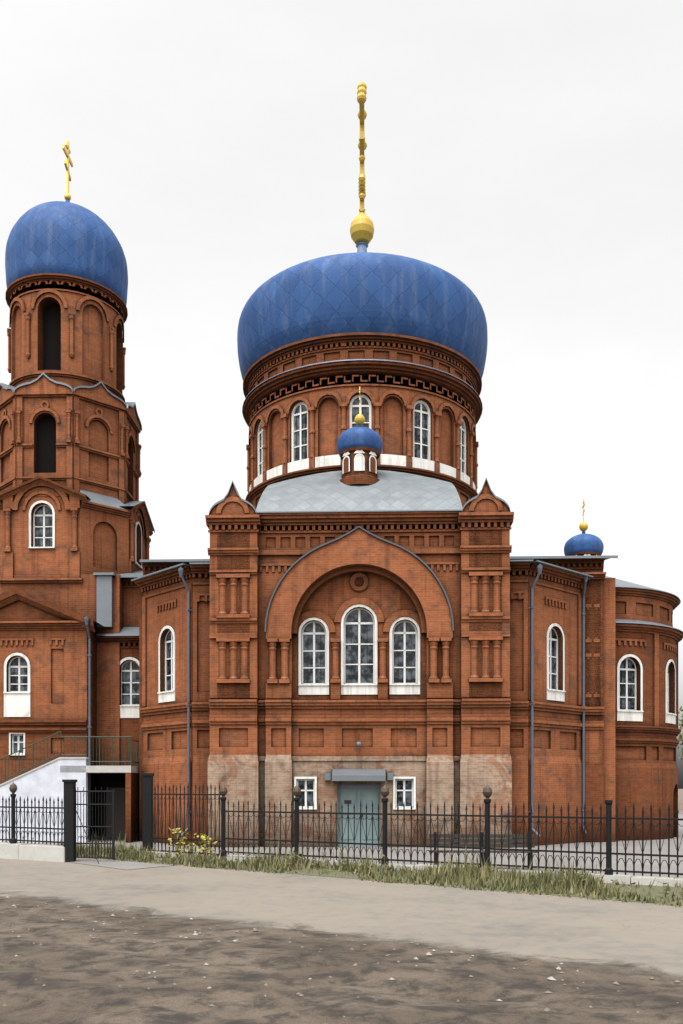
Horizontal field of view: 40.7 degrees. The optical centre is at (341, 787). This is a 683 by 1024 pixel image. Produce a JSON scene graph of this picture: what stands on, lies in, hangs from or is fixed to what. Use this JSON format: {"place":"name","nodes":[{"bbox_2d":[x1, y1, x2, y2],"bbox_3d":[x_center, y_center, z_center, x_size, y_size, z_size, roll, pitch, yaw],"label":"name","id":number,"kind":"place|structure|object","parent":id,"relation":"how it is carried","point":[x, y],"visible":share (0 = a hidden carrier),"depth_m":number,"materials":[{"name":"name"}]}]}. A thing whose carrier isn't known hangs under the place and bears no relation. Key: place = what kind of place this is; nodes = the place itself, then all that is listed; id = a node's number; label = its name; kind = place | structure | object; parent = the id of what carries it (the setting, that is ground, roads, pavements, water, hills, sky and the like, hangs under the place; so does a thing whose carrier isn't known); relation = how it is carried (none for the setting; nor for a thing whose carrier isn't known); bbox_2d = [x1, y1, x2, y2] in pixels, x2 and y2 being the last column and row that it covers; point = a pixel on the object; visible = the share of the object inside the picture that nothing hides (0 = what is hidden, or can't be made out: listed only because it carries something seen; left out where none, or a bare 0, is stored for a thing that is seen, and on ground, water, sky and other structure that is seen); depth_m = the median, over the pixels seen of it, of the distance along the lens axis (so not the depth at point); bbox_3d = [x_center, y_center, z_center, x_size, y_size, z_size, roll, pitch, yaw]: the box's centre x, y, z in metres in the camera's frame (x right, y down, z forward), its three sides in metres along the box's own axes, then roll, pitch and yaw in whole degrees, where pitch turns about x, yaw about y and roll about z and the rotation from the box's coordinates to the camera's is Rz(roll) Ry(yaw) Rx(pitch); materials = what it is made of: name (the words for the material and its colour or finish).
{"place":"outdoors","nodes":[
{"label":"outdoors","id":0,"kind":"place"},
{"bbox_2d":[72,858,180,869],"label":"pavement","id":1,"kind":"structure","parent":0,"point":[120,864],"depth_m":24.13,"materials":[{"name":"grey concrete"}]},
{"bbox_2d":[0,789,682,1023],"bbox_3d":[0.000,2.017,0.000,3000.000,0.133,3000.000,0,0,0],"label":"terrain","id":2,"kind":"structure","parent":0,"point":[75,970],"depth_m":9.66,"materials":[{"name":"brown soil"}]},
{"bbox_2d":[0,896,682,1023],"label":"loose stones","id":3,"kind":"object","parent":2,"relation":"on","point":[551,978],"visible":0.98,"depth_m":10.47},
{"bbox_2d":[0,858,682,976],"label":"road asphalt","id":4,"kind":"structure","parent":0,"point":[640,935],"depth_m":15.22,"materials":[{"name":"grey asphalt"}]},
{"bbox_2d":[0,0,682,788],"label":"sky","id":5,"kind":"structure","parent":0,"point":[529,153],"materials":[{"name":"white"}]},
{"bbox_2d":[5,812,682,877],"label":"paved courtyard","id":6,"kind":"structure","parent":0,"point":[655,865],"depth_m":27.50,"materials":[{"name":"grey concrete"}]},
{"bbox_2d":[0,82,682,847],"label":"church","id":7,"kind":"structure","parent":6,"relation":"on","point":[362,606],"depth_m":33.63,"materials":[{"name":"brick"}]},
{"bbox_2d":[429,832,537,868],"bbox_3d":[3.461,1.550,22.579,2.600,0.900,0.492,0,0,3],"label":"bench","id":8,"kind":"object","parent":6,"relation":"on","point":[527,845],"visible":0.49,"depth_m":22.77,"materials":[{"name":"brown wood"}]},
{"bbox_2d":[676,702,682,759],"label":"tree","id":9,"kind":"object","parent":6,"relation":"on","point":[680,726],"visible":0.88,"depth_m":69.32,"materials":[{"name":"green plant"}]},
{"bbox_2d":[7,829,682,906],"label":"verge ground","id":10,"kind":"structure","parent":0,"point":[640,890],"depth_m":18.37,"materials":[{"name":"green plant"}]},
{"bbox_2d":[167,827,216,856],"bbox_3d":[-4.105,1.543,25.300,1.689,0.919,0.829,0,0,34],"label":"yellow shrub","id":11,"kind":"object","parent":10,"relation":"on","point":[190,844],"visible":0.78,"depth_m":25.38,"materials":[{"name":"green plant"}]},
{"bbox_2d":[0,842,682,886],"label":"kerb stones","id":12,"kind":"object","parent":10,"relation":"on","point":[35,852],"visible":0.3,"depth_m":24.76,"materials":[{"name":"concrete"}]},
{"bbox_2d":[0,773,682,877],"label":"iron fence","id":13,"kind":"object","parent":12,"relation":"on","point":[69,819],"visible":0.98,"depth_m":23.49,"materials":[{"name":"black metal"}]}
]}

